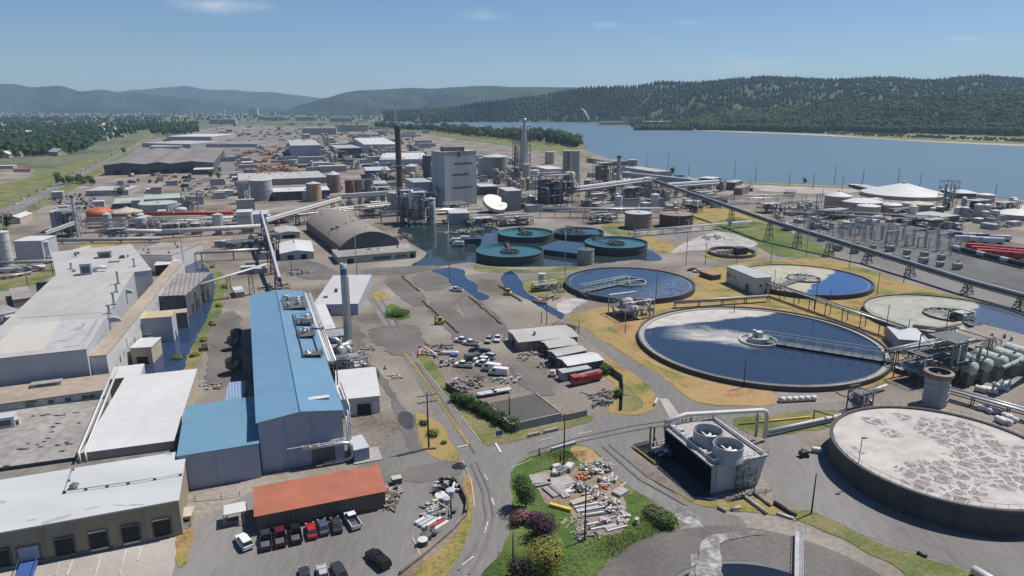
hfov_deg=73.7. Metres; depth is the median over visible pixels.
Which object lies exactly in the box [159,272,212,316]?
industrial building
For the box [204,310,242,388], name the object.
worn patch
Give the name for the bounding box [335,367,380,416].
shed
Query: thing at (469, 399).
hedge shrub
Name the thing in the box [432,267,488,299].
pond
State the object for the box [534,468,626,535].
debris pad
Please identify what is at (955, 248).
tank wagon
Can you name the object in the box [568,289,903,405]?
clarifier bank
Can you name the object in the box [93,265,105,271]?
duct elbow
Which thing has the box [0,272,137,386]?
long mill
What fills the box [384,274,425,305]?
worn slab
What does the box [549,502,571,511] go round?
beam
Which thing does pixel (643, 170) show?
building
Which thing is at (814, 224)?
process structure
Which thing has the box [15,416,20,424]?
extractor
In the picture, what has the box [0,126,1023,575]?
works yard
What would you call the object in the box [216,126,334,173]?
log yard
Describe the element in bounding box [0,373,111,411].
office wing
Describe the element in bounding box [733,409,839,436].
grass patch
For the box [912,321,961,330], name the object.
launder duct
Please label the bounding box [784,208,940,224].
pipe rack
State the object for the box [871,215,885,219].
plant hut
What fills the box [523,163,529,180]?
silo
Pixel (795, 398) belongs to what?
white bale
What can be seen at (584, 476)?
scrap heap
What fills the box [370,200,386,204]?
plant hut
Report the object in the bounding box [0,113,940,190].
ground
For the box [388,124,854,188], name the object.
bank scrub
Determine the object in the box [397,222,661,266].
flood water
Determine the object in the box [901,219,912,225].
plant hut
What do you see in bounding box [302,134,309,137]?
workshop
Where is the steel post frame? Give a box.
[649,426,657,445]
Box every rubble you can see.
[199,380,205,386]
[204,382,222,389]
[388,373,401,379]
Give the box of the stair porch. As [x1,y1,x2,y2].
[183,506,194,529]
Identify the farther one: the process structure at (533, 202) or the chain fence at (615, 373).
the process structure at (533, 202)
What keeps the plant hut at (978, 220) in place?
on the works yard at (382, 426)
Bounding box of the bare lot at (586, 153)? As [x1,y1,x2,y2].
[580,149,848,192]
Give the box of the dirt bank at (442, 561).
[412,475,474,575]
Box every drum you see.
[417,536,427,547]
[421,531,431,540]
[435,491,447,501]
[443,496,449,504]
[446,487,454,497]
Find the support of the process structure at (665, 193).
on the works yard at (382, 426)
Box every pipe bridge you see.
[0,259,52,270]
[194,248,264,261]
[200,263,266,301]
[673,294,769,308]
[765,281,906,334]
[883,338,949,369]
[949,387,1023,414]
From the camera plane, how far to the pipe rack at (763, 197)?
541.60 m
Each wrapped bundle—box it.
[872,384,887,391]
[974,385,986,393]
[977,403,989,410]
[985,407,996,413]
[986,387,997,394]
[991,408,1001,414]
[993,415,1006,424]
[997,383,1009,391]
[999,381,1010,385]
[1000,409,1006,416]
[1001,416,1013,425]
[1005,414,1018,423]
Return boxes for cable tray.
[292,314,303,356]
[309,324,319,356]
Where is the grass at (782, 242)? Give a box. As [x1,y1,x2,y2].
[711,218,834,257]
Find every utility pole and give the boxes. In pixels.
[417,392,436,446]
[450,491,451,518]
[512,533,513,562]
[563,413,564,463]
[584,484,586,540]
[743,356,746,387]
[810,473,816,513]
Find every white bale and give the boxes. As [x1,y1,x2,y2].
[778,397,785,402]
[785,396,791,402]
[791,396,798,401]
[798,396,804,401]
[803,395,810,401]
[810,395,816,400]
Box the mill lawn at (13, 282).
[0,266,54,289]
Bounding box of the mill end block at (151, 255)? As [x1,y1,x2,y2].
[137,242,203,270]
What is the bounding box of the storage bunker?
[487,393,561,431]
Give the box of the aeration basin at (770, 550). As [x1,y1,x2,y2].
[597,525,881,575]
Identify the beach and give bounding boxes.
[693,130,767,132]
[738,132,1023,145]
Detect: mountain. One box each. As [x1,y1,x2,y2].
[0,84,289,112]
[122,86,322,108]
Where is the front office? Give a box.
[331,244,415,263]
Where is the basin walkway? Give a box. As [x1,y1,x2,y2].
[794,518,808,575]
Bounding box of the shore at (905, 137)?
[712,130,1023,143]
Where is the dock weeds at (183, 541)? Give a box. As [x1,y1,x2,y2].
[175,525,193,566]
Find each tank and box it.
[86,206,112,219]
[102,212,112,228]
[113,206,142,212]
[134,216,146,228]
[138,200,177,212]
[142,215,152,228]
[190,222,202,234]
[212,213,223,225]
[249,179,272,200]
[302,191,307,201]
[358,198,362,206]
[381,168,384,179]
[476,241,543,265]
[483,153,507,178]
[497,225,552,243]
[520,178,524,187]
[526,177,529,189]
[538,272,545,288]
[554,225,603,240]
[565,265,695,304]
[578,247,593,265]
[584,179,590,184]
[585,235,647,255]
[592,202,600,209]
[614,195,622,205]
[624,209,652,229]
[637,304,893,391]
[650,193,658,206]
[659,209,693,228]
[747,262,874,299]
[811,446,822,452]
[823,190,852,208]
[828,402,1023,535]
[840,196,883,213]
[856,202,880,217]
[862,292,1023,338]
[881,201,901,212]
[902,200,934,211]
[908,205,917,213]
[936,206,944,212]
[953,206,960,214]
[960,206,969,217]
[961,196,967,205]
[972,203,983,217]
[980,210,989,217]
[983,204,991,211]
[990,209,999,220]
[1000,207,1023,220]
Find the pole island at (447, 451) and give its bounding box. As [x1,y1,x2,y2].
[415,412,459,460]
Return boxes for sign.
[496,430,502,435]
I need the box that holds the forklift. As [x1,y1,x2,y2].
[433,315,443,324]
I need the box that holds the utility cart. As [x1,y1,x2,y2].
[550,369,555,375]
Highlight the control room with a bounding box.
[885,326,928,352]
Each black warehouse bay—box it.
[103,148,173,175]
[145,148,192,173]
[171,148,224,173]
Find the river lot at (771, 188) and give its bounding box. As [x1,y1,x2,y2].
[752,183,859,192]
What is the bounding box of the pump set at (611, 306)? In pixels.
[610,305,619,314]
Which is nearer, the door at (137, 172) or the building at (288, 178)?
the building at (288, 178)
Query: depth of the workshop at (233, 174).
732.66 m
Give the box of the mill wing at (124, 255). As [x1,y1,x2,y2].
[51,244,152,298]
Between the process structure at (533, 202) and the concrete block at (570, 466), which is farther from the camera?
the process structure at (533, 202)
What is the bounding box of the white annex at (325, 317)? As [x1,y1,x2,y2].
[312,304,335,328]
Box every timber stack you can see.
[542,483,565,497]
[559,488,569,498]
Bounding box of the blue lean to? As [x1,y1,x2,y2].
[176,396,261,489]
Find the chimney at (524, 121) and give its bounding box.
[522,118,526,177]
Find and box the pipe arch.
[813,410,833,420]
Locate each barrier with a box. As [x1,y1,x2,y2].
[397,448,426,456]
[528,431,539,436]
[544,427,557,433]
[551,441,575,450]
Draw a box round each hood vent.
[108,316,121,321]
[126,289,132,293]
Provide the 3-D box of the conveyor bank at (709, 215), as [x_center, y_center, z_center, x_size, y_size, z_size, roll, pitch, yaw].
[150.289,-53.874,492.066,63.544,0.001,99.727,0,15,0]
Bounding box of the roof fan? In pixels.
[69,482,78,488]
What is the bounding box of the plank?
[412,538,419,554]
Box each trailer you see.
[459,238,480,244]
[476,387,496,396]
[491,384,511,393]
[947,231,968,236]
[954,235,972,241]
[962,233,982,235]
[965,243,992,248]
[968,236,984,242]
[971,245,998,249]
[975,233,996,236]
[977,249,1004,253]
[982,237,1004,243]
[983,244,1007,247]
[989,234,1011,241]
[989,247,1013,250]
[994,251,1022,259]
[1001,246,1023,249]
[1006,248,1023,251]
[1011,252,1023,258]
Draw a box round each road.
[0,136,152,218]
[356,272,869,575]
[466,259,644,279]
[654,201,1023,312]
[716,434,1023,575]
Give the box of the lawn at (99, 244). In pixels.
[79,242,129,247]
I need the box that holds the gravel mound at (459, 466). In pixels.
[451,462,466,469]
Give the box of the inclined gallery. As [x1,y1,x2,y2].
[971,336,1002,352]
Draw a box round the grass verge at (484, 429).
[414,353,593,445]
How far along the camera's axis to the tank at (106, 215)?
423.23 m
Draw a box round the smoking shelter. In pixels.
[223,501,247,526]
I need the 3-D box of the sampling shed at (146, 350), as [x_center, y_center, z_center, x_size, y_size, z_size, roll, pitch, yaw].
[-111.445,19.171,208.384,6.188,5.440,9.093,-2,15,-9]
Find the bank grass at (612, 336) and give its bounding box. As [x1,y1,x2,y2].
[590,325,703,388]
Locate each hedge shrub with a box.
[449,392,467,401]
[455,393,466,405]
[461,393,477,405]
[466,400,481,409]
[471,400,483,411]
[478,401,492,415]
[483,409,496,418]
[488,409,505,419]
[490,411,506,425]
[503,415,523,432]
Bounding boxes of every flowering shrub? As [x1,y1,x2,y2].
[508,508,530,523]
[528,509,540,522]
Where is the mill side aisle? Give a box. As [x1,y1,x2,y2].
[89,261,184,375]
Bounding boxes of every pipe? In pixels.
[62,468,181,493]
[288,437,353,465]
[338,393,349,454]
[339,387,349,452]
[340,382,351,438]
[664,408,768,438]
[717,505,726,512]
[730,505,741,510]
[738,416,810,424]
[742,494,768,514]
[752,490,771,506]
[754,413,759,436]
[767,418,834,435]
[768,414,840,432]
[773,500,796,516]
[776,512,793,519]
[916,551,927,557]
[970,565,992,575]
[1001,356,1023,369]
[1011,356,1022,366]
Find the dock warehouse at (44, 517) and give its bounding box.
[0,452,188,571]
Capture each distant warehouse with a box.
[0,165,17,168]
[13,168,33,171]
[209,119,237,123]
[267,117,286,120]
[296,116,316,120]
[301,128,336,134]
[329,117,351,121]
[335,125,367,131]
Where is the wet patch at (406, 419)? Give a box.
[398,411,413,428]
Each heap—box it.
[257,282,290,290]
[287,268,314,274]
[361,345,375,350]
[384,487,398,511]
[386,484,402,497]
[389,233,412,239]
[416,346,445,356]
[418,340,452,351]
[419,498,456,515]
[420,508,436,517]
[420,525,439,535]
[432,477,460,492]
[445,228,483,234]
[449,374,485,392]
[533,297,546,303]
[538,294,558,299]
[550,288,565,293]
[559,512,590,527]
[566,478,592,492]
[569,525,600,541]
[575,472,591,480]
[577,485,604,502]
[580,457,614,475]
[591,399,613,407]
[593,482,609,491]
[593,496,625,517]
[598,472,617,484]
[599,510,630,524]
[701,234,724,239]
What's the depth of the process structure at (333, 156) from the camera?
932.92 m
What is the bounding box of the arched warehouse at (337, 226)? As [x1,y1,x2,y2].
[306,209,398,249]
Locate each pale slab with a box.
[555,298,586,313]
[670,232,757,253]
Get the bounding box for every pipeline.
[0,265,45,273]
[0,271,31,279]
[45,246,90,258]
[57,237,160,243]
[102,229,161,236]
[111,213,138,222]
[143,210,232,219]
[162,224,260,237]
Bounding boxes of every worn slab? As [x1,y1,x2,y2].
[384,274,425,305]
[411,272,450,289]
[458,297,508,342]
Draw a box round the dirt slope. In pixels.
[398,523,455,575]
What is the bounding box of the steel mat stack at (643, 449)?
[631,441,671,463]
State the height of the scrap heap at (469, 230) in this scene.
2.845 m
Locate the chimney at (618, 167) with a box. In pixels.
[616,156,621,180]
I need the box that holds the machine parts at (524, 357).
[518,350,545,359]
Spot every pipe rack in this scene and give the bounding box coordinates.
[84,216,248,232]
[85,215,201,225]
[285,202,390,225]
[304,292,337,383]
[380,207,480,223]
[539,207,662,217]
[633,220,753,236]
[687,193,828,203]
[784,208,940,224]
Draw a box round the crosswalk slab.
[659,398,678,417]
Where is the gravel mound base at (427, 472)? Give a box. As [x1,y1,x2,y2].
[383,460,461,482]
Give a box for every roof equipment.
[281,291,307,309]
[295,312,312,325]
[298,326,314,337]
[302,348,323,357]
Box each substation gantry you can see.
[806,215,818,227]
[818,219,831,232]
[832,225,841,236]
[841,225,856,241]
[848,217,862,233]
[850,222,867,239]
[857,217,872,235]
[864,229,876,241]
[869,222,884,237]
[870,221,890,243]
[880,223,898,241]
[884,229,899,245]
[890,222,906,240]
[906,235,919,246]
[912,228,928,245]
[924,228,940,246]
[927,238,940,251]
[935,231,953,250]
[949,240,961,255]
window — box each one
[47,398,55,403]
[63,396,72,401]
[80,394,87,399]
[88,393,95,398]
[373,255,390,259]
[395,254,406,257]
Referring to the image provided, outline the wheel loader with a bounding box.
[501,286,511,295]
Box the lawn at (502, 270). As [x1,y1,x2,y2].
[473,265,586,272]
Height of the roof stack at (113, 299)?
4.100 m
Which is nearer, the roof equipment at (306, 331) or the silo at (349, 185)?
the roof equipment at (306, 331)
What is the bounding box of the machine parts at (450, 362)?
[439,358,456,366]
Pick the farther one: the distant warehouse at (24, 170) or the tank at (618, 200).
the distant warehouse at (24, 170)
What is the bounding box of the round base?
[708,246,756,258]
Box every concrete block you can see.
[551,463,561,468]
[552,468,557,476]
[555,466,567,475]
[563,461,574,472]
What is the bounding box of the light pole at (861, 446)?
[858,437,866,462]
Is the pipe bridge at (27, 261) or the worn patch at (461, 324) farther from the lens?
the pipe bridge at (27, 261)
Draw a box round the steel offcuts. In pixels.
[579,387,630,402]
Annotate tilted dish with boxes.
[483,194,506,212]
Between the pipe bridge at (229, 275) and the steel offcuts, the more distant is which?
the pipe bridge at (229, 275)
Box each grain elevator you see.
[248,107,258,114]
[270,110,275,115]
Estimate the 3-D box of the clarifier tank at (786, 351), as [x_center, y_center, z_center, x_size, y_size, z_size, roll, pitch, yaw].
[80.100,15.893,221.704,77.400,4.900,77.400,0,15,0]
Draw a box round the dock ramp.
[12,554,38,575]
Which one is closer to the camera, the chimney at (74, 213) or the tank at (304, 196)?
the chimney at (74, 213)
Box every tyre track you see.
[373,298,405,345]
[379,296,410,342]
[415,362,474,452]
[458,463,487,569]
[468,461,494,573]
[528,416,693,452]
[531,420,692,456]
[602,446,688,505]
[608,444,692,501]
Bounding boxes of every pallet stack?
[490,374,522,383]
[612,486,628,497]
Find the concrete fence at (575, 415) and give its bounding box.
[562,410,586,420]
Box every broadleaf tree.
[0,148,4,156]
[0,212,13,228]
[10,146,19,155]
[22,145,30,157]
[31,148,37,156]
[40,145,44,154]
[52,172,61,185]
[72,143,79,151]
[113,186,124,195]
[206,169,214,178]
[447,125,452,134]
[458,126,466,135]
[471,126,476,136]
[483,126,491,137]
[493,131,502,137]
[510,131,519,139]
[546,129,552,141]
[550,130,558,141]
[568,137,579,146]
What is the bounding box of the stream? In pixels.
[501,271,563,318]
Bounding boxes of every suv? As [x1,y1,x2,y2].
[234,532,253,551]
[329,560,348,575]
[472,355,489,361]
[475,348,490,353]
[481,352,496,359]
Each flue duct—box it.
[331,340,352,350]
[344,344,353,360]
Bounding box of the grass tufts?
[495,450,672,575]
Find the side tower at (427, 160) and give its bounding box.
[422,155,431,177]
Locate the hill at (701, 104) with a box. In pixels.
[384,78,1023,121]
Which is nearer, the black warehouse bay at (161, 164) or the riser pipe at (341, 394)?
the riser pipe at (341, 394)
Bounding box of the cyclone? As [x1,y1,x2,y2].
[328,337,345,360]
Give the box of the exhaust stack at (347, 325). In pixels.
[340,263,352,350]
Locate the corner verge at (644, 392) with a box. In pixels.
[602,356,656,414]
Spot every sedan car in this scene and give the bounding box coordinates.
[298,565,309,575]
[305,521,317,539]
[316,563,328,575]
[317,518,329,535]
[330,516,342,533]
[468,347,481,351]
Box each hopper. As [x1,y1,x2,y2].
[225,356,242,372]
[227,335,240,348]
[230,328,241,340]
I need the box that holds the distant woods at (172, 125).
[149,120,199,133]
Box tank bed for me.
[522,273,565,298]
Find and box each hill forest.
[383,73,1023,121]
[634,88,1023,129]
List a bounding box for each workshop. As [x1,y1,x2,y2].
[221,157,235,161]
[229,172,243,177]
[232,176,237,181]
[237,169,254,172]
[239,164,253,167]
[241,161,252,163]
[271,160,288,163]
[280,156,294,159]
[298,156,324,163]
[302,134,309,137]
[306,166,317,170]
[313,162,330,163]
[313,163,335,166]
[317,165,346,172]
[324,141,335,145]
[328,143,346,147]
[359,159,371,163]
[367,156,382,162]
[370,164,390,167]
[415,140,431,142]
[418,143,430,147]
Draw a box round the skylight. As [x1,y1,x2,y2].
[29,378,62,388]
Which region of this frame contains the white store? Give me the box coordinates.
[80,369,198,460]
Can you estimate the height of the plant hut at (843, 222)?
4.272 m
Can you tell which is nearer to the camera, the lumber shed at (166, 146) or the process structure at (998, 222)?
the process structure at (998, 222)
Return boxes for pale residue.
[674,505,722,575]
[695,531,763,575]
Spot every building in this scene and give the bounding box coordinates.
[0,447,176,479]
[7,211,32,223]
[13,235,57,259]
[43,240,48,255]
[48,208,68,231]
[85,185,139,195]
[113,197,143,208]
[144,193,183,202]
[193,167,213,174]
[232,286,244,297]
[235,209,253,224]
[238,171,326,184]
[249,290,344,472]
[253,210,269,225]
[273,186,329,200]
[288,140,321,158]
[329,145,361,157]
[354,138,394,152]
[364,166,390,178]
[374,180,387,190]
[380,152,424,165]
[447,209,468,223]
[477,184,497,194]
[498,187,521,210]
[534,166,562,173]
[587,157,627,165]
[625,166,671,175]
[698,176,720,180]
[726,180,742,189]
[726,265,772,294]
[733,185,749,194]
[784,189,796,196]
[853,185,874,189]
[894,211,960,224]
[940,189,976,198]
[991,205,1023,209]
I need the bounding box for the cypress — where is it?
[512,473,538,507]
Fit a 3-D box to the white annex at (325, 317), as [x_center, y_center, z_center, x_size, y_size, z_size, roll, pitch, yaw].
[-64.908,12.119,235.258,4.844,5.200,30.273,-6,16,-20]
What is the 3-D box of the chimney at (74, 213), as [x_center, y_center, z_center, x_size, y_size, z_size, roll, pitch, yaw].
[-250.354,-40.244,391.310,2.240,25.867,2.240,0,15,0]
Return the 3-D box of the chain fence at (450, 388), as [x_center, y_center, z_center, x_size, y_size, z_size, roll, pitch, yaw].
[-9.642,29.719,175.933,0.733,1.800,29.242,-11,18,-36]
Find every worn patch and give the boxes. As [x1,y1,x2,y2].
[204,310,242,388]
[277,256,339,278]
[350,319,369,368]
[362,265,441,274]
[368,324,428,355]
[425,301,484,340]
[512,367,554,395]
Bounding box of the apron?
[0,536,176,575]
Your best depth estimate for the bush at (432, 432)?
159.66 m
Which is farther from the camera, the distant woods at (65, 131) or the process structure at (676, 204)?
the distant woods at (65, 131)
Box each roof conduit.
[77,366,114,463]
[83,366,119,462]
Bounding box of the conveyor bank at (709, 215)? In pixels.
[690,204,775,224]
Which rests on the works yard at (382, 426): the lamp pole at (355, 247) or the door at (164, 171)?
the lamp pole at (355, 247)
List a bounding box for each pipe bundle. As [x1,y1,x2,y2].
[574,502,605,512]
[581,509,606,516]
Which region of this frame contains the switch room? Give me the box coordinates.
[348,435,369,461]
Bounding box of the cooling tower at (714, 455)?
[663,415,771,499]
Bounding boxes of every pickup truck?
[259,528,272,550]
[273,525,286,547]
[289,522,302,543]
[343,510,362,529]
[449,286,463,291]
[454,336,468,342]
[454,360,473,367]
[462,338,480,345]
[474,359,488,365]
[485,335,494,342]
[494,334,502,341]
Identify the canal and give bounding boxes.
[145,260,214,373]
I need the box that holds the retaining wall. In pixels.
[399,475,468,574]
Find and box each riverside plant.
[599,121,627,124]
[622,116,625,124]
[626,118,639,124]
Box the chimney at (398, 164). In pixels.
[394,124,403,209]
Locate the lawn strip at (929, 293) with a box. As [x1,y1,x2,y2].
[900,292,963,298]
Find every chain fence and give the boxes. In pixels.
[445,382,491,416]
[604,362,623,403]
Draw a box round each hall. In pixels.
[0,398,108,471]
[273,225,299,238]
[279,239,313,259]
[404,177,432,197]
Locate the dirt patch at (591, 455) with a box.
[570,446,633,493]
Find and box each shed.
[0,304,17,323]
[9,286,31,307]
[129,337,162,364]
[142,141,226,147]
[149,145,182,148]
[154,260,180,275]
[167,134,236,139]
[206,141,278,146]
[253,465,386,532]
[335,367,380,416]
[507,325,578,351]
[540,337,578,356]
[547,345,586,367]
[557,352,603,370]
[557,365,591,381]
[699,270,721,279]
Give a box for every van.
[481,362,500,370]
[488,366,508,375]
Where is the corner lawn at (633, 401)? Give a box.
[616,384,643,410]
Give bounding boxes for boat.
[413,119,439,122]
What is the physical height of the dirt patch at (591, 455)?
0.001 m
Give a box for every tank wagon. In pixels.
[949,245,959,250]
[958,247,969,253]
[965,249,977,255]
[973,251,984,257]
[981,252,992,259]
[989,254,1000,261]
[997,256,1007,263]
[1005,258,1015,265]
[1015,260,1023,267]
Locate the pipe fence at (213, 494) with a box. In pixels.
[187,491,239,500]
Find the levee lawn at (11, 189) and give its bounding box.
[0,137,143,200]
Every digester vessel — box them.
[944,353,978,386]
[966,352,993,383]
[973,348,1008,379]
[988,345,1022,376]
[1003,342,1023,355]
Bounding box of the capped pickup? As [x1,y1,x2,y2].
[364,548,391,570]
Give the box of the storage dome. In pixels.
[860,181,947,200]
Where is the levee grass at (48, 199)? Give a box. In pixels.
[0,131,155,230]
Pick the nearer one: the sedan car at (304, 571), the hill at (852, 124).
the sedan car at (304, 571)
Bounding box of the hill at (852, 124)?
[678,101,1023,129]
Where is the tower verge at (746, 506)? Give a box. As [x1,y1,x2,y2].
[656,478,805,516]
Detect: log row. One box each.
[401,275,419,290]
[422,300,458,332]
[468,295,501,323]
[498,285,521,301]
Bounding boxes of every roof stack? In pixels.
[106,305,111,313]
[111,292,116,304]
[115,271,120,283]
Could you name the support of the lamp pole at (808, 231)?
on the works yard at (382, 426)
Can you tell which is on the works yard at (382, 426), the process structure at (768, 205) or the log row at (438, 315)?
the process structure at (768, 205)
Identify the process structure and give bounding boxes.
[54,207,83,237]
[98,225,128,237]
[118,212,137,225]
[135,221,149,235]
[147,219,166,228]
[155,220,191,235]
[180,190,199,210]
[225,237,257,249]
[236,181,250,198]
[251,230,279,251]
[268,213,294,223]
[312,138,324,146]
[317,133,328,140]
[319,148,338,161]
[324,195,339,200]
[324,324,344,344]
[328,348,353,371]
[337,150,347,158]
[337,348,370,368]
[339,201,355,207]
[342,155,353,161]
[344,158,359,168]
[349,135,359,139]
[360,153,378,158]
[360,205,387,216]
[366,146,385,155]
[367,173,379,180]
[368,184,394,200]
[379,171,391,180]
[386,146,394,150]
[395,187,413,223]
[402,172,422,181]
[402,188,433,226]
[407,144,423,151]
[438,201,469,214]
[465,214,499,226]
[490,168,511,183]
[496,213,534,226]
[504,167,520,179]
[505,178,522,189]
[510,181,525,191]
[512,128,519,172]
[520,124,531,178]
[522,194,536,205]
[523,201,539,208]
[531,279,562,291]
[535,171,579,209]
[583,211,617,224]
[589,191,609,197]
[592,161,614,182]
[596,204,616,213]
[606,193,621,199]
[608,291,656,320]
[621,185,640,201]
[643,178,657,201]
[649,440,670,456]
[653,188,661,194]
[660,188,675,200]
[663,202,682,210]
[681,202,700,208]
[686,204,702,213]
[687,178,700,191]
[693,189,717,194]
[702,193,714,205]
[713,179,725,191]
[756,200,786,212]
[769,211,783,220]
[788,200,820,214]
[805,219,820,228]
[813,206,852,219]
[821,224,832,229]
[846,384,876,408]
[884,205,920,215]
[891,359,907,373]
[893,342,950,387]
[914,326,990,386]
[915,215,948,229]
[936,180,960,210]
[947,306,975,322]
[955,226,964,229]
[962,197,994,209]
[975,372,981,384]
[990,199,1022,209]
[990,221,1004,227]
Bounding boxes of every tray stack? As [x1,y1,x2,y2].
[414,514,438,527]
[422,516,448,530]
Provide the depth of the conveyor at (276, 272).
315.32 m
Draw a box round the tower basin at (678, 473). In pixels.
[657,456,711,496]
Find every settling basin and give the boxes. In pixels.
[541,240,585,258]
[561,229,601,235]
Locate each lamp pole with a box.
[175,218,183,260]
[350,220,356,272]
[445,221,449,282]
[563,227,565,274]
[685,220,689,264]
[806,210,811,253]
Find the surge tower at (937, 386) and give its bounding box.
[921,367,954,408]
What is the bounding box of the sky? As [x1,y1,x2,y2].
[0,0,1023,97]
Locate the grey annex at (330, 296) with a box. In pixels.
[315,275,371,314]
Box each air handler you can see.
[0,411,17,428]
[78,262,92,274]
[97,249,112,258]
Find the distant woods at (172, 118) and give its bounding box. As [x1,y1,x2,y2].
[2,111,383,120]
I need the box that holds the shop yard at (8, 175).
[0,169,32,182]
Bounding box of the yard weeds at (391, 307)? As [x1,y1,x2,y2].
[384,304,410,319]
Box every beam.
[535,482,550,487]
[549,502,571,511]
[570,495,593,506]
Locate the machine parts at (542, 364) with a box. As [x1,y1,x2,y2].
[536,358,551,367]
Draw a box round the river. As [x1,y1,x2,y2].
[375,117,1023,198]
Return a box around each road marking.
[403,353,466,443]
[405,353,468,443]
[414,355,479,439]
[463,461,474,505]
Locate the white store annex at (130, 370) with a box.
[110,364,145,397]
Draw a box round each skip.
[200,343,208,350]
[391,474,401,484]
[464,351,480,361]
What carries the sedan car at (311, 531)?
on the loading yard at (215, 549)
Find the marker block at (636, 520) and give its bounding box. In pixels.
[634,517,638,524]
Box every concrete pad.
[353,446,382,464]
[528,473,550,483]
[548,475,574,488]
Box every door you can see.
[0,547,12,569]
[15,543,41,562]
[52,535,76,557]
[87,529,109,551]
[113,171,121,174]
[119,523,141,544]
[132,170,139,174]
[136,356,148,363]
[151,517,172,538]
[161,169,168,173]
[268,517,283,530]
[276,461,282,470]
[283,234,294,238]
[301,254,306,258]
[306,456,311,465]
[311,440,335,464]
[331,505,345,517]
[336,308,342,314]
[347,258,353,263]
[356,402,371,414]
[363,499,376,511]
[373,401,377,412]
[745,283,748,291]
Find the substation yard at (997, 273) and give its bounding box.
[799,224,1023,292]
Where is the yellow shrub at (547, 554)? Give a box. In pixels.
[524,533,565,575]
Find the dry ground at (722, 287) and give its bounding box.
[689,259,996,348]
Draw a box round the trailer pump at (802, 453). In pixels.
[798,447,809,457]
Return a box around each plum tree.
[506,554,533,575]
[525,511,559,540]
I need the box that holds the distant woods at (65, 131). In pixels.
[0,116,159,153]
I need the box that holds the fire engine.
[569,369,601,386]
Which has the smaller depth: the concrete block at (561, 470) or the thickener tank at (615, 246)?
the concrete block at (561, 470)
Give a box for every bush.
[171,353,184,359]
[189,352,199,356]
[383,309,409,317]
[420,419,426,425]
[426,428,439,435]
[600,363,613,374]
[614,388,623,396]
[642,504,666,522]
[654,510,678,528]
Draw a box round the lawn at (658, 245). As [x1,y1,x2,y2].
[643,234,685,252]
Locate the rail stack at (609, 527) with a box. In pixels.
[604,522,627,531]
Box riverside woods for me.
[375,121,583,145]
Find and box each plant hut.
[51,191,64,198]
[58,205,70,211]
[92,200,105,206]
[117,180,123,185]
[131,199,140,208]
[150,187,162,194]
[157,204,168,211]
[165,180,177,185]
[185,194,195,200]
[190,196,203,204]
[209,178,224,185]
[214,192,225,198]
[214,240,224,246]
[217,189,233,196]
[225,230,233,235]
[236,180,248,188]
[236,198,254,209]
[240,265,254,274]
[241,229,253,232]
[245,261,255,265]
[253,266,266,273]
[258,251,269,259]
[260,243,274,250]
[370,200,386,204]
[387,182,394,186]
[479,175,487,181]
[522,196,532,207]
[524,204,542,212]
[530,175,540,180]
[530,183,537,189]
[580,199,596,206]
[590,193,603,201]
[623,198,638,209]
[636,187,643,195]
[640,202,650,210]
[658,198,664,206]
[665,205,674,210]
[684,200,701,202]
[710,196,722,207]
[783,211,796,215]
[793,218,805,223]
[803,211,816,217]
[841,221,854,228]
[843,214,855,218]
[856,220,867,227]
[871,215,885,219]
[885,218,897,222]
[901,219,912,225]
[940,221,954,228]
[954,222,962,228]
[972,217,983,223]
[980,222,999,229]
[984,217,998,222]
[999,214,1007,220]
[1006,220,1022,226]
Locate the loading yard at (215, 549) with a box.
[173,431,463,575]
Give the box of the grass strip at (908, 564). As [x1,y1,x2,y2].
[795,510,973,575]
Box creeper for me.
[551,321,577,330]
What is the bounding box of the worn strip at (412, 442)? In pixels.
[369,364,421,452]
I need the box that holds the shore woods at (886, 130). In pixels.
[600,117,1023,141]
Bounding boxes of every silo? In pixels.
[0,228,14,266]
[173,205,188,211]
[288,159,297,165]
[306,180,321,201]
[326,170,340,192]
[345,179,353,192]
[354,179,363,192]
[364,178,373,191]
[387,190,397,210]
[404,163,418,175]
[426,197,435,223]
[478,157,482,175]
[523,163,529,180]
[531,169,538,175]
[545,151,554,163]
[562,150,571,173]
[571,150,580,180]
[628,159,637,166]
[976,192,995,200]
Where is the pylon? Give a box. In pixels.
[392,104,397,122]
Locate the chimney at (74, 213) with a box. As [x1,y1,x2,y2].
[70,195,79,237]
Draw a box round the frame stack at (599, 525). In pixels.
[587,521,605,530]
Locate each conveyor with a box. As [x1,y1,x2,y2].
[44,221,74,238]
[259,210,282,289]
[264,197,341,226]
[340,190,390,208]
[372,130,421,141]
[573,177,650,206]
[621,172,691,191]
[653,179,1023,309]
[666,180,719,197]
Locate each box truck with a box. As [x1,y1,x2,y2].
[440,351,458,356]
[449,238,459,242]
[451,241,463,246]
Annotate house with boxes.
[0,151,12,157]
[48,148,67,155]
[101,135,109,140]
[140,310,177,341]
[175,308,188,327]
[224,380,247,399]
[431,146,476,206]
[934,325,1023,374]
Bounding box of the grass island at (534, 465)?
[480,445,679,575]
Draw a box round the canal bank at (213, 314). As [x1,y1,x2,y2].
[144,261,227,369]
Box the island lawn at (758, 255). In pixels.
[703,251,763,259]
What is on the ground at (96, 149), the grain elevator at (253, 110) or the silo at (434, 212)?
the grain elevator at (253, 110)
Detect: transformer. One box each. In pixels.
[833,244,842,250]
[869,243,875,248]
[885,242,895,251]
[902,254,910,259]
[903,247,910,253]
[917,255,928,263]
[919,249,928,256]
[936,260,944,266]
[937,252,945,259]
[952,260,962,269]
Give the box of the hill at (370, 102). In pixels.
[269,86,608,114]

